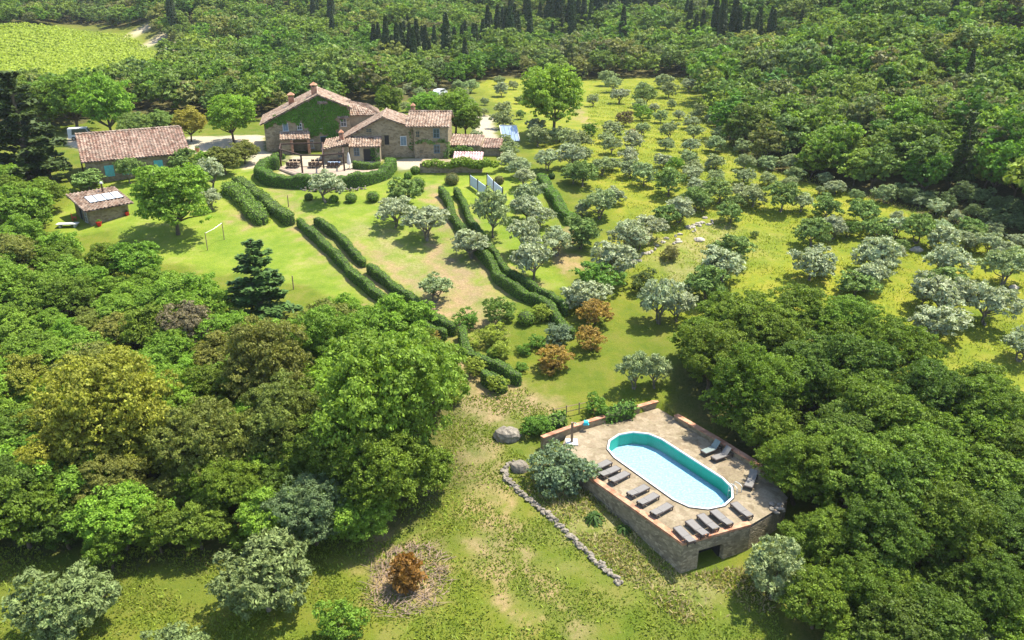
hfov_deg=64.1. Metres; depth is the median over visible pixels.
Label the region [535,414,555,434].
garden shrub
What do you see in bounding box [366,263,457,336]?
clipped hedge
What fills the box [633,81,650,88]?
olive tree
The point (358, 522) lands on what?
broadleaf tree
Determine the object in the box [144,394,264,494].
broadleaf tree
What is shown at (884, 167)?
broadleaf tree
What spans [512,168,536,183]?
olive tree
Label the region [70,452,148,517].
broadleaf tree
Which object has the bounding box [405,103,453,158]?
stone wing
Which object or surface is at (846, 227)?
olive tree
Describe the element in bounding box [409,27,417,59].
cypress tree
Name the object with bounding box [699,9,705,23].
cypress tree
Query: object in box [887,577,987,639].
broadleaf tree
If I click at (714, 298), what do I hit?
broadleaf tree
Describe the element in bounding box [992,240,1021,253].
olive tree
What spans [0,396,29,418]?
broadleaf tree
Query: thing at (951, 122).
broadleaf tree
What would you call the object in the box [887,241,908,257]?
olive tree
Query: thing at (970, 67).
cypress tree
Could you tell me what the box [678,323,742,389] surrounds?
broadleaf tree
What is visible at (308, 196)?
topiary ball
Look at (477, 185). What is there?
white fence
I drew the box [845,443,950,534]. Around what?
broadleaf tree
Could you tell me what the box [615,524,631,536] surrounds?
cycad
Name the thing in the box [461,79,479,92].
olive tree
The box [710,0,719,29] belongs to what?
cypress tree
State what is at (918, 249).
field stone
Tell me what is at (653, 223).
olive tree
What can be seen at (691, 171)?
olive tree
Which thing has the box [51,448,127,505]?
broadleaf tree
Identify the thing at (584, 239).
olive tree
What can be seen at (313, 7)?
cypress tree
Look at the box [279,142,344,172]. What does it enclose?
timber frame
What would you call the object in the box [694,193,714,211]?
olive tree
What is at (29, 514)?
broadleaf tree
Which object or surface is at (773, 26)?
cypress tree
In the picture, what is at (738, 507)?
sun lounger
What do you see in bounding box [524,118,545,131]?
olive tree
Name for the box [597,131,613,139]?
olive tree
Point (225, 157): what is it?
broadleaf tree
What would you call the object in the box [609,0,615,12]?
cypress tree
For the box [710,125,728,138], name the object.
olive tree
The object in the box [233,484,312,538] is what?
broadleaf tree
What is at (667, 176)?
olive tree
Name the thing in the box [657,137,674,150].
olive tree
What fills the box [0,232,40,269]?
broadleaf tree
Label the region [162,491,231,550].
broadleaf tree
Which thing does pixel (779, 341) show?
broadleaf tree
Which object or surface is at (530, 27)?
cypress tree
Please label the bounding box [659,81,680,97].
olive tree
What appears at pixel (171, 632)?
olive tree
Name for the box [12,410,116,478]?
broadleaf tree
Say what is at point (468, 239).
olive tree
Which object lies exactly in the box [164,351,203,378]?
broadleaf tree
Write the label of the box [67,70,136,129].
broadleaf tree
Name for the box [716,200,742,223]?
olive tree
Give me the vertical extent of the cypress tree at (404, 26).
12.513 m
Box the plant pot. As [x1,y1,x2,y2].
[96,219,101,226]
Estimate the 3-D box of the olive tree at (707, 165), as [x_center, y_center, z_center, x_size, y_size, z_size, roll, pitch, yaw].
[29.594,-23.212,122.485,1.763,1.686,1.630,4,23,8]
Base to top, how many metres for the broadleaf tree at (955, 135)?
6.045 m
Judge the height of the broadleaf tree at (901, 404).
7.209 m
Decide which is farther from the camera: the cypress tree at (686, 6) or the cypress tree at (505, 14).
the cypress tree at (686, 6)
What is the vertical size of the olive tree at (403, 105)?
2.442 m
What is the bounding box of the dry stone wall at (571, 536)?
[500,459,623,585]
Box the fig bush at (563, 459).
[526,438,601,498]
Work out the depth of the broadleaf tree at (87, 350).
72.49 m
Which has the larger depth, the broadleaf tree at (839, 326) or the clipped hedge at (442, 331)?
the clipped hedge at (442, 331)
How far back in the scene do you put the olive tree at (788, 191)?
106.54 m
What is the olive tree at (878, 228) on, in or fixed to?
on the ground at (408, 258)
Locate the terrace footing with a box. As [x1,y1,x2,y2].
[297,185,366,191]
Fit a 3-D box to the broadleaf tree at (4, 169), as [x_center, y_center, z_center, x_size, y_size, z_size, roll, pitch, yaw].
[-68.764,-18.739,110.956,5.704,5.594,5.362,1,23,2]
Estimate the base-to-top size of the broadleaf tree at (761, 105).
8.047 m
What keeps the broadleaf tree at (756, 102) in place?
on the ground at (408, 258)
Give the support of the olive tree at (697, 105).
on the ground at (408, 258)
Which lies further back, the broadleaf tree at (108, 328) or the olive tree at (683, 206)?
the olive tree at (683, 206)
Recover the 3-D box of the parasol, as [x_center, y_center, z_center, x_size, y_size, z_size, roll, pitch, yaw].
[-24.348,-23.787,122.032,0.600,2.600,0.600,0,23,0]
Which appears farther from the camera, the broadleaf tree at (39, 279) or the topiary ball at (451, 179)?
the topiary ball at (451, 179)
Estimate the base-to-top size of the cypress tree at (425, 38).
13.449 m
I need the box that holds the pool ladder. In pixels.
[727,481,741,498]
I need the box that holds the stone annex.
[321,108,413,163]
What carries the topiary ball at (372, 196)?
on the ground at (408, 258)
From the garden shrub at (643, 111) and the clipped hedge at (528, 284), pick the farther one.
the garden shrub at (643, 111)
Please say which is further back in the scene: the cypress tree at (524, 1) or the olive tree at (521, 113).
the cypress tree at (524, 1)
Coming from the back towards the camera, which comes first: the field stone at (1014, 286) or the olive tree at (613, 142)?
the olive tree at (613, 142)
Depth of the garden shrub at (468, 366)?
76.33 m
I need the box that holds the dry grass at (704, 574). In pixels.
[526,472,774,624]
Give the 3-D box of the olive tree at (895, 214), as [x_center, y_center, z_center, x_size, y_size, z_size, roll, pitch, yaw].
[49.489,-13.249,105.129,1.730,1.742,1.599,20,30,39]
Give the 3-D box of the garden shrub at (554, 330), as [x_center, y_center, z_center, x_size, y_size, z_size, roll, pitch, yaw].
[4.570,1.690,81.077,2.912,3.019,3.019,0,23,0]
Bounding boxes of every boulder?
[493,426,521,443]
[510,459,528,473]
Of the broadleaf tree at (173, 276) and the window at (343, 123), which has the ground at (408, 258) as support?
the broadleaf tree at (173, 276)
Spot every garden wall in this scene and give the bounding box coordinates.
[540,400,658,448]
[674,414,763,472]
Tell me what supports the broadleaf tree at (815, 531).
on the ground at (408, 258)
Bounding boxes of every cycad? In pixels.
[582,510,605,527]
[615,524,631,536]
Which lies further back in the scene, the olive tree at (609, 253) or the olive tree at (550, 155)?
the olive tree at (550, 155)
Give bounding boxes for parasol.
[347,152,351,169]
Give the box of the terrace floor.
[279,166,377,175]
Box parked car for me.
[433,88,446,95]
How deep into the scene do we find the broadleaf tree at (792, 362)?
69.53 m
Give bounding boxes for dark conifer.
[942,109,979,190]
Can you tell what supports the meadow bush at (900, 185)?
on the ground at (408, 258)
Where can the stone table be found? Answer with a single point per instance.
(74, 224)
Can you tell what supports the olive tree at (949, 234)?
on the ground at (408, 258)
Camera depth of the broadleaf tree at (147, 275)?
86.74 m
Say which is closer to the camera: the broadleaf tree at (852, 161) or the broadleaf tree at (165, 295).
the broadleaf tree at (165, 295)
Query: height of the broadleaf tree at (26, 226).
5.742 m
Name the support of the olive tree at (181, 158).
on the ground at (408, 258)
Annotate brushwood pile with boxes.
[356,540,456,617]
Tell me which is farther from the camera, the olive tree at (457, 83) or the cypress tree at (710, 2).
the cypress tree at (710, 2)
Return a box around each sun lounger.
[593,459,612,472]
[598,465,621,479]
[608,470,630,486]
[626,484,649,499]
[636,492,659,508]
[649,502,673,518]
[673,525,696,546]
[685,519,708,539]
[696,513,719,532]
[700,439,722,456]
[709,509,733,528]
[710,445,733,462]
[730,501,753,520]
[743,468,757,490]
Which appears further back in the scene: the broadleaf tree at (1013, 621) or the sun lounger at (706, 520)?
the sun lounger at (706, 520)
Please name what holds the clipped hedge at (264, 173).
on the ground at (408, 258)
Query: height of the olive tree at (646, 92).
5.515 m
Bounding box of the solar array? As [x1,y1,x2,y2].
[499,125,519,140]
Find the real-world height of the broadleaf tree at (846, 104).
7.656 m
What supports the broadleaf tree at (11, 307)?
on the ground at (408, 258)
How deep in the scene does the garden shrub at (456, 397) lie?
72.56 m
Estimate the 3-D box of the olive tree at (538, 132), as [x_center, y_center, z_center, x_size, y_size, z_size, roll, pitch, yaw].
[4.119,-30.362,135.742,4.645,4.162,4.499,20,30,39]
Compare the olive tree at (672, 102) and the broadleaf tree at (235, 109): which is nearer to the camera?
the broadleaf tree at (235, 109)
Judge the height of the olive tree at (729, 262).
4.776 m
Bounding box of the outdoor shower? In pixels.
[565,422,577,445]
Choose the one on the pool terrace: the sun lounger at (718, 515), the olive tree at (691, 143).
the sun lounger at (718, 515)
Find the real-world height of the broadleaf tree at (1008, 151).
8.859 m
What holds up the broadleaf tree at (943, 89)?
on the ground at (408, 258)
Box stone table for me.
[55,222,79,227]
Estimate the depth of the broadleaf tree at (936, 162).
109.44 m
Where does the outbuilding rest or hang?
on the ground at (408, 258)
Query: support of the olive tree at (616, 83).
on the ground at (408, 258)
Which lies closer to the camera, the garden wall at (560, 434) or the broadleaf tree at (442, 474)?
the broadleaf tree at (442, 474)
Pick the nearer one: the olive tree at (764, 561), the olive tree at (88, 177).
the olive tree at (764, 561)
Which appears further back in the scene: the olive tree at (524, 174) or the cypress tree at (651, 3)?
the cypress tree at (651, 3)
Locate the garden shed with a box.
[66,182,133,225]
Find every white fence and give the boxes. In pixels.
[469,173,486,192]
[486,172,502,193]
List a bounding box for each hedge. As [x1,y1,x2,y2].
[220,179,270,226]
[231,176,295,226]
[253,155,396,188]
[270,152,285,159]
[296,217,387,303]
[313,217,366,267]
[352,160,380,169]
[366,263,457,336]
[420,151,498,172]
[425,319,447,340]
[438,186,575,340]
[453,187,568,316]
[457,324,522,386]
[480,369,507,393]
[529,409,570,433]
[536,173,575,224]
[596,399,639,423]
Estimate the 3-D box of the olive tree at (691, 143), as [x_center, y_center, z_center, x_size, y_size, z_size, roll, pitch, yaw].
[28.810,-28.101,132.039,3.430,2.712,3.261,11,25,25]
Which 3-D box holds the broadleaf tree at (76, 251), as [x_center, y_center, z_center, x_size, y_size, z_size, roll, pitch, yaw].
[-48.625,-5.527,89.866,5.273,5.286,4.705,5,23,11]
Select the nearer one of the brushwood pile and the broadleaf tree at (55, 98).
the brushwood pile
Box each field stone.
[694,237,704,241]
[909,246,922,252]
[1008,284,1018,289]
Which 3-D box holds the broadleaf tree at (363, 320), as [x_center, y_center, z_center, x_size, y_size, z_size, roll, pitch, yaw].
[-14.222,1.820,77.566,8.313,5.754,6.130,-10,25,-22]
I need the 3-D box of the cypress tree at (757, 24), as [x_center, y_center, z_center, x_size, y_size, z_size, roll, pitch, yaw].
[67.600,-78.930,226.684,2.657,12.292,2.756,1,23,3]
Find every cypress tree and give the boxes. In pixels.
[165,0,178,35]
[309,0,318,19]
[326,0,335,17]
[329,10,335,28]
[370,24,375,43]
[375,22,381,40]
[381,16,391,49]
[393,22,400,47]
[398,22,405,50]
[402,21,406,39]
[406,22,410,51]
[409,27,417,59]
[413,18,421,46]
[420,25,422,40]
[421,25,428,50]
[427,38,431,50]
[431,24,437,45]
[440,11,452,73]
[452,26,455,43]
[459,24,463,39]
[461,38,468,80]
[463,20,468,39]
[470,22,476,44]
[475,24,479,42]
[479,18,484,40]
[484,5,491,32]
[493,4,501,29]
[500,7,503,24]
[502,7,507,27]
[506,6,515,35]
[508,0,513,10]
[512,3,518,30]
[517,10,521,32]
[522,0,525,16]
[524,0,532,20]
[525,2,533,28]
[527,10,533,33]
[537,1,542,17]
[543,0,548,18]
[547,0,555,20]
[550,21,554,36]
[555,0,560,18]
[557,5,564,31]
[561,0,565,33]
[566,0,570,24]
[567,0,576,34]
[575,0,580,20]
[579,0,587,24]
[587,0,593,27]
[595,0,603,28]
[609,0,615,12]
[618,6,626,39]
[623,0,628,9]
[632,0,639,5]
[648,0,655,6]
[683,0,689,17]
[684,0,693,34]
[691,14,699,34]
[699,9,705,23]
[706,0,713,8]
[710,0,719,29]
[712,13,717,31]
[716,0,728,30]
[716,10,725,37]
[726,0,739,37]
[736,7,742,32]
[743,11,750,34]
[751,12,760,37]
[758,24,763,37]
[759,6,762,25]
[765,5,774,32]
[768,8,777,34]
[797,10,803,28]
[824,35,832,60]
[948,0,959,18]
[965,48,976,77]
[980,0,989,26]
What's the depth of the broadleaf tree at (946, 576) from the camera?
53.16 m
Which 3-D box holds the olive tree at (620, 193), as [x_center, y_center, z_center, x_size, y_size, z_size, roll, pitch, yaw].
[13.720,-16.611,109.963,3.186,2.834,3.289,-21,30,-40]
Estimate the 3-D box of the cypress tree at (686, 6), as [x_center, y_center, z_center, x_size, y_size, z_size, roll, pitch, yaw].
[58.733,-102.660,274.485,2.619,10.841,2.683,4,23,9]
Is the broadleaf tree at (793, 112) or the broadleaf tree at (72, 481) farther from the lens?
the broadleaf tree at (793, 112)
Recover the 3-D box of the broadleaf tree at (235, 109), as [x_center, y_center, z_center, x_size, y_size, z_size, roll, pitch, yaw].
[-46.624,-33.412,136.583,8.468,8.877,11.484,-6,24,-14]
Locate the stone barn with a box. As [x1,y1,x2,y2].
[75,125,188,183]
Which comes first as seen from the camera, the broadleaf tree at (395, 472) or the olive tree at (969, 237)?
the broadleaf tree at (395, 472)
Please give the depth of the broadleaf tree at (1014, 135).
108.91 m
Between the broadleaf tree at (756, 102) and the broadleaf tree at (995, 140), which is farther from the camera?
the broadleaf tree at (756, 102)
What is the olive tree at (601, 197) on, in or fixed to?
on the ground at (408, 258)
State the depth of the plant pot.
104.50 m
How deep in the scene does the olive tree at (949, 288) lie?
84.43 m
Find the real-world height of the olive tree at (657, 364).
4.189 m
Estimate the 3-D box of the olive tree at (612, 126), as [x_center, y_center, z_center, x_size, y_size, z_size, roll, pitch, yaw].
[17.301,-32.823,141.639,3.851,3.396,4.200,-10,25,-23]
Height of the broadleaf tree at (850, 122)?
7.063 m
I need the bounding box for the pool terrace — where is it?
[563,408,787,573]
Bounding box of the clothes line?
[205,222,224,250]
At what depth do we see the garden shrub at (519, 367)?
77.37 m
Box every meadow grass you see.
[585,78,1023,383]
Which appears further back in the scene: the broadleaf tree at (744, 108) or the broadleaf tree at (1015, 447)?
the broadleaf tree at (744, 108)
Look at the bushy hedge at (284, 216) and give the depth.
107.59 m
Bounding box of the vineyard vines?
[0,21,156,77]
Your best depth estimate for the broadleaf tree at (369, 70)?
207.60 m
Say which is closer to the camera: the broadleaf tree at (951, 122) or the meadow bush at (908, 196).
the meadow bush at (908, 196)
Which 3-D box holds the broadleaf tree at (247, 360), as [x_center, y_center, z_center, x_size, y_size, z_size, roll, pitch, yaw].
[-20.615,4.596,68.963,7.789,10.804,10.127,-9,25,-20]
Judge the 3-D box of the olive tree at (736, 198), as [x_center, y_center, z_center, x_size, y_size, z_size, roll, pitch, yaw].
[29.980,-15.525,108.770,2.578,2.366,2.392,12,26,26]
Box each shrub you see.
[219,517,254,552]
[312,597,370,639]
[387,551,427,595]
[430,330,440,339]
[447,388,464,403]
[451,306,478,328]
[462,355,487,376]
[468,335,479,349]
[474,321,511,347]
[481,296,516,322]
[486,347,499,358]
[486,375,509,393]
[488,340,512,357]
[515,343,530,355]
[515,361,528,371]
[519,416,542,434]
[527,333,545,347]
[530,303,553,322]
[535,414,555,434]
[544,323,572,346]
[569,261,627,289]
[582,122,598,135]
[585,391,608,416]
[614,110,634,125]
[629,267,656,292]
[632,103,653,120]
[659,245,679,259]
[665,157,685,169]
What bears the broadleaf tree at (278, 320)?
on the ground at (408, 258)
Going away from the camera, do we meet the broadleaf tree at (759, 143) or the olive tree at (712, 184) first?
the olive tree at (712, 184)
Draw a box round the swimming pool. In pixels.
[606,431,733,510]
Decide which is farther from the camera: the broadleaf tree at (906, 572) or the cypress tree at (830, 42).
the cypress tree at (830, 42)
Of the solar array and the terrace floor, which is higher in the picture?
the solar array
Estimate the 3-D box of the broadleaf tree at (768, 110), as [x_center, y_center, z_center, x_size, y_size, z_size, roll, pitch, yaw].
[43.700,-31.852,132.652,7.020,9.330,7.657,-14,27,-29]
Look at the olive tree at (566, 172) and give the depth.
116.08 m
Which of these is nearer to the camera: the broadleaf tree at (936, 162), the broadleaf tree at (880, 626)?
the broadleaf tree at (880, 626)
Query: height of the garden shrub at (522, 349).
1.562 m
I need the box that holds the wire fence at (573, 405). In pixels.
[553,399,592,414]
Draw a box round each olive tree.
[0,558,122,639]
[70,168,107,189]
[112,157,145,183]
[139,620,210,639]
[166,147,197,168]
[195,156,224,187]
[199,188,221,209]
[204,526,314,620]
[308,168,346,202]
[374,195,410,227]
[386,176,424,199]
[399,101,409,109]
[399,205,450,241]
[403,82,414,93]
[412,87,425,94]
[417,271,455,302]
[423,80,436,90]
[450,228,492,258]
[452,79,463,88]
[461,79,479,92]
[468,183,511,237]
[470,129,484,137]
[480,97,489,103]
[480,108,489,115]
[488,110,514,124]
[493,75,505,82]
[493,81,508,96]
[493,101,511,113]
[497,150,518,165]
[498,134,513,145]
[498,141,520,153]
[505,157,531,172]
[506,217,540,245]
[508,80,518,89]
[508,194,540,219]
[508,236,556,279]
[511,180,547,199]
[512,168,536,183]
[514,95,522,101]
[515,110,525,119]
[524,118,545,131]
[525,204,556,227]
[526,124,552,146]
[533,148,560,170]
[542,225,571,256]
[549,126,566,141]
[556,127,577,142]
[557,142,587,162]
[560,163,586,183]
[560,279,614,308]
[563,129,595,145]
[564,214,602,248]
[566,160,598,186]
[567,228,591,248]
[570,145,593,165]
[574,203,588,215]
[578,188,616,218]
[586,93,598,106]
[589,156,614,175]
[590,240,640,279]
[597,70,619,79]
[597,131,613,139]
[600,136,622,153]
[601,76,623,90]
[601,120,624,135]
[606,218,649,245]
[608,158,622,170]
[608,185,627,201]
[610,88,630,103]
[614,350,649,389]
[617,146,638,161]
[618,159,640,177]
[622,129,644,150]
[626,226,652,250]
[630,162,658,186]
[631,85,657,102]
[632,98,647,110]
[632,214,669,233]
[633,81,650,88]
[635,122,650,135]
[636,278,684,324]
[643,353,673,388]
[646,103,659,110]
[651,204,681,224]
[652,110,668,122]
[653,73,674,85]
[653,153,671,167]
[653,166,687,196]
[657,120,680,138]
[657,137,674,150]
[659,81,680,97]
[662,289,698,322]
[665,196,695,222]
[667,99,676,109]
[673,110,685,119]
[678,285,695,292]
[679,149,699,161]
[679,186,709,210]
[680,78,696,92]
[680,138,701,150]
[681,159,703,170]
[682,114,701,125]
[682,164,703,177]
[683,264,732,300]
[684,124,705,138]
[686,177,706,188]
[688,109,703,117]
[693,101,708,111]
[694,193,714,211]
[699,244,746,281]
[702,176,732,203]
[704,159,713,167]
[705,135,725,152]
[706,153,725,168]
[706,169,724,180]
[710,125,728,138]
[711,233,757,260]
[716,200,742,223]
[730,193,747,205]
[731,182,747,194]
[732,167,756,182]
[733,138,754,153]
[734,153,757,167]
[738,183,767,206]
[743,534,805,602]
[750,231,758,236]
[758,155,778,170]
[759,171,778,185]
[762,180,802,211]
[777,154,799,170]
[780,176,798,184]
[783,166,807,179]
[787,242,838,280]
[790,192,814,211]
[791,217,833,246]
[811,192,844,216]
[815,186,825,194]
[816,172,834,183]
[823,181,838,192]
[824,214,845,238]
[824,217,848,238]
[826,180,846,193]
[834,269,884,295]
[841,221,858,236]
[846,197,881,220]
[848,188,865,197]
[850,235,901,267]
[851,258,897,283]
[854,216,898,236]
[869,184,898,202]
[883,217,910,237]
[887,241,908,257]
[889,210,903,218]
[895,239,910,249]
[899,212,937,243]
[906,304,974,337]
[909,283,940,304]
[911,193,929,207]
[911,269,974,308]
[921,243,977,272]
[922,266,973,281]
[923,224,963,248]
[926,198,949,214]
[934,218,951,228]
[948,209,964,223]
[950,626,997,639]
[955,216,988,230]
[958,230,981,249]
[962,279,1023,325]
[963,224,987,239]
[975,231,1005,253]
[977,245,1023,285]
[983,221,1005,233]
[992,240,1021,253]
[1001,324,1023,361]
[1004,234,1023,244]
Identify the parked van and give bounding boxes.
[67,127,90,140]
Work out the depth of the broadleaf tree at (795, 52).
177.98 m
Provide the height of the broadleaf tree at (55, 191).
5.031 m
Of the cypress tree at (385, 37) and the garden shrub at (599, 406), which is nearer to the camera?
the garden shrub at (599, 406)
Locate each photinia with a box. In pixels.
[536,343,574,375]
[574,325,607,351]
[575,298,614,324]
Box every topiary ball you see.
[304,193,312,200]
[329,195,338,202]
[345,192,356,202]
[366,191,378,201]
[404,172,411,178]
[410,166,419,173]
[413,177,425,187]
[444,172,458,184]
[494,175,503,183]
[516,309,535,325]
[548,173,554,178]
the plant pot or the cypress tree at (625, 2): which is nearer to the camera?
the plant pot
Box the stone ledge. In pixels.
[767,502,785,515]
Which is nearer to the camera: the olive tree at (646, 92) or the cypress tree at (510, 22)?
the olive tree at (646, 92)
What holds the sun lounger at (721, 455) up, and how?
on the pool terrace
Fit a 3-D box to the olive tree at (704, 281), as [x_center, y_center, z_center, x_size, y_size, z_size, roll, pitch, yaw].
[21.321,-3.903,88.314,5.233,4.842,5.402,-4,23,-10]
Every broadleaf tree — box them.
[0,0,1023,113]
[0,0,1023,117]
[0,0,1023,187]
[0,0,1023,192]
[0,73,27,112]
[0,163,24,178]
[0,173,25,187]
[0,184,55,224]
[0,213,46,240]
[0,231,29,265]
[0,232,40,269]
[0,252,16,284]
[0,259,39,303]
[0,293,50,321]
[0,312,48,342]
[0,328,64,364]
[0,353,48,405]
[0,356,35,406]
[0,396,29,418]
[0,405,40,447]
[0,431,64,482]
[0,437,22,458]
[0,451,77,529]
[0,462,70,548]
[1,0,1023,126]
[5,178,55,218]
[8,404,63,435]
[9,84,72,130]
[10,270,69,309]
[11,376,44,405]
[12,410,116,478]
[17,307,67,332]
[18,501,82,550]
[23,239,69,272]
[23,336,80,376]
[24,176,68,201]
[24,344,183,463]
[32,67,100,126]
[34,230,85,260]
[34,254,97,278]
[35,273,96,317]
[36,366,91,413]
[43,246,89,271]
[44,317,90,339]
[48,340,135,370]
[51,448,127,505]
[56,329,116,354]
[58,478,179,549]
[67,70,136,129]
[68,266,110,302]
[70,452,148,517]
[71,306,109,338]
[80,517,133,568]
[84,241,125,275]
[88,293,136,320]
[88,311,138,349]
[94,275,130,294]
[97,369,174,414]
[100,404,179,480]
[105,240,163,276]
[110,281,144,309]
[115,111,154,129]
[117,301,179,348]
[120,349,177,373]
[122,497,185,553]
[126,266,175,286]
[127,162,213,235]
[132,270,191,304]
[133,277,194,320]
[138,468,196,508]
[139,393,184,442]
[141,330,197,365]
[142,364,208,407]
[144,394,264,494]
[145,109,175,126]
[150,319,195,351]
[153,300,214,344]
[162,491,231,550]
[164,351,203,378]
[171,105,206,141]
[171,271,219,303]
[171,395,216,457]
[173,450,262,516]
[181,364,247,411]
[182,284,232,317]
[190,329,232,365]
[191,309,249,342]
[193,150,210,164]
[202,438,285,488]
[205,93,256,143]
[206,146,241,174]
[206,353,229,395]
[216,313,314,404]
[223,395,280,437]
[228,363,278,399]
[229,139,260,163]
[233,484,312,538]
[236,368,327,460]
[258,460,302,518]
[259,471,353,552]
[268,317,304,324]
[268,437,307,474]
[281,409,379,483]
[282,304,360,369]
[292,297,356,342]
[296,354,368,408]
[300,476,332,521]
[304,362,330,390]
[308,324,470,468]
[313,339,345,364]
[314,292,363,308]
[320,417,440,526]
[322,304,404,343]
[327,486,397,542]
[339,306,369,314]
[360,330,411,392]
[367,292,437,336]
[374,84,403,111]
[405,91,439,111]
[408,444,455,492]
[412,327,441,354]
[423,393,452,419]
[432,87,478,133]
[451,104,482,133]
[518,63,585,135]
[667,312,728,348]
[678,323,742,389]
[680,314,772,357]
[695,290,739,316]
[698,342,807,425]
[702,287,804,349]
[707,88,754,138]
[720,115,760,139]
[721,101,770,140]
[724,400,806,452]
[743,100,772,131]
[744,383,803,421]
[745,352,813,409]
[748,98,776,118]
[748,118,788,155]
[749,429,841,506]
[760,321,809,352]
[761,94,799,122]
[765,100,816,148]
[765,113,815,158]
[767,283,835,337]
[768,315,817,346]
[769,98,815,128]
[772,330,856,406]
[775,563,857,629]
[777,500,859,568]
[793,145,837,177]
[794,123,866,172]
[794,397,874,459]
[795,96,846,140]
[801,96,823,108]
[803,293,885,338]
[804,120,851,168]
[805,421,913,507]
[810,105,857,123]
[813,362,919,423]
[814,120,856,161]
[816,546,921,619]
[817,331,905,395]
[819,320,881,355]
[820,97,846,107]
[821,610,880,639]
[824,134,866,166]
[831,147,879,185]
[833,93,881,135]
[837,383,932,449]
[840,136,879,168]
[840,481,934,579]
[844,99,888,140]
[844,593,941,639]
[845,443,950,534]
[847,100,896,146]
[852,312,950,379]
[853,142,901,188]
[853,561,927,625]
[854,91,899,130]
[864,123,934,163]
[867,118,914,156]
[868,419,971,500]
[869,96,925,131]
[871,354,972,417]
[884,103,927,119]
[885,477,1012,566]
[886,134,954,187]
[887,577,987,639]
[888,121,949,163]
[890,97,938,123]
[894,113,938,140]
[898,152,953,191]
[904,404,967,458]
[916,553,974,604]
[918,145,960,167]
[922,111,951,120]
[924,93,943,112]
[927,373,1023,439]
[930,95,969,126]
[930,129,981,168]
[936,119,959,141]
[939,125,961,144]
[941,403,1022,453]
[943,85,1004,136]
[943,442,1023,503]
[949,361,1023,413]
[954,92,992,116]
[958,546,1023,634]
[961,104,1023,149]
[961,489,1023,560]
[968,137,1023,196]
[968,419,1023,483]
[970,125,1023,157]
[971,146,1001,188]
[982,108,1023,182]
[984,604,1023,639]
[987,95,1004,109]
[989,96,1023,106]
[989,157,1023,197]
[1002,92,1023,113]
[1016,557,1023,596]
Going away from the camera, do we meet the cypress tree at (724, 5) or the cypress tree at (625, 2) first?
the cypress tree at (724, 5)
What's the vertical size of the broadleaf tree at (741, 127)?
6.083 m
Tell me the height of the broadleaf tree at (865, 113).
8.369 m
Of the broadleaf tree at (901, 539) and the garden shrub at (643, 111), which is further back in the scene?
the garden shrub at (643, 111)
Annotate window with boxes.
[103,164,115,177]
[153,159,163,166]
[282,123,288,130]
[340,119,346,126]
[354,148,359,155]
[366,128,371,132]
[400,136,406,145]
[433,128,439,137]
[434,145,439,152]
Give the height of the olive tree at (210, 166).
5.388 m
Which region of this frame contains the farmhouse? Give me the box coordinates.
[259,82,379,154]
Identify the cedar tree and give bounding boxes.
[0,70,71,181]
[21,122,72,180]
[219,238,303,322]
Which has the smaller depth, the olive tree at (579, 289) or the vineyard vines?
the olive tree at (579, 289)
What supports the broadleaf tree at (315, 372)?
on the ground at (408, 258)
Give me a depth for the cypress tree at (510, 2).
298.49 m
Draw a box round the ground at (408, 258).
[0,0,1023,639]
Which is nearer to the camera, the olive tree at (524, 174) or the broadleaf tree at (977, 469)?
the broadleaf tree at (977, 469)
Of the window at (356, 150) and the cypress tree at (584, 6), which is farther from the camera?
the cypress tree at (584, 6)
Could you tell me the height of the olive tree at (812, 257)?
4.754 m
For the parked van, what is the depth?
139.34 m
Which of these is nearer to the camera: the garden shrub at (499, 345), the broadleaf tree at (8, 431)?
the broadleaf tree at (8, 431)
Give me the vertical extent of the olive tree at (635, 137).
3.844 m
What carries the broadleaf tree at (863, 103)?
on the ground at (408, 258)
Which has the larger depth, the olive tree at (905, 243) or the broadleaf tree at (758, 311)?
the olive tree at (905, 243)
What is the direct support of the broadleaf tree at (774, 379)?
on the ground at (408, 258)
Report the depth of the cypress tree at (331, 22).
269.52 m
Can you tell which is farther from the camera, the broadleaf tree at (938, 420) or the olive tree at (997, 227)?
the olive tree at (997, 227)
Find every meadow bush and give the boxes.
[889,182,915,199]
[893,181,922,204]
[916,190,939,206]
[939,191,957,210]
[946,180,980,201]
[960,203,981,216]
[965,186,997,205]
[977,207,999,222]
[984,195,1007,211]
[985,207,1012,227]
[997,195,1023,210]
[1002,198,1023,217]
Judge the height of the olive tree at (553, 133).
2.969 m
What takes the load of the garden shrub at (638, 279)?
on the ground at (408, 258)
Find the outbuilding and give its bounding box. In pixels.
[449,134,502,155]
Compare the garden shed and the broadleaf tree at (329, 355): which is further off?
the garden shed
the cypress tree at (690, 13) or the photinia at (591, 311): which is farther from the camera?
the cypress tree at (690, 13)
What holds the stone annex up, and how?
on the ground at (408, 258)
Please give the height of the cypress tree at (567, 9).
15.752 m
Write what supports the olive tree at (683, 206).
on the ground at (408, 258)
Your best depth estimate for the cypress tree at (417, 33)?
230.06 m
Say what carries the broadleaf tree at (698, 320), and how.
on the ground at (408, 258)
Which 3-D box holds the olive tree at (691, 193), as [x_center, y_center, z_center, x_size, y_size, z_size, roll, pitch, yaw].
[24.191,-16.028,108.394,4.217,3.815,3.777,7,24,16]
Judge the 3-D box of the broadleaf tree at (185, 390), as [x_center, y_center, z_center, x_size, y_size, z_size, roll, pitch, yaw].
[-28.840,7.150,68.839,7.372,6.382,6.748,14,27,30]
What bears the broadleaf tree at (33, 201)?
on the ground at (408, 258)
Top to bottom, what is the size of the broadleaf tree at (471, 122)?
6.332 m

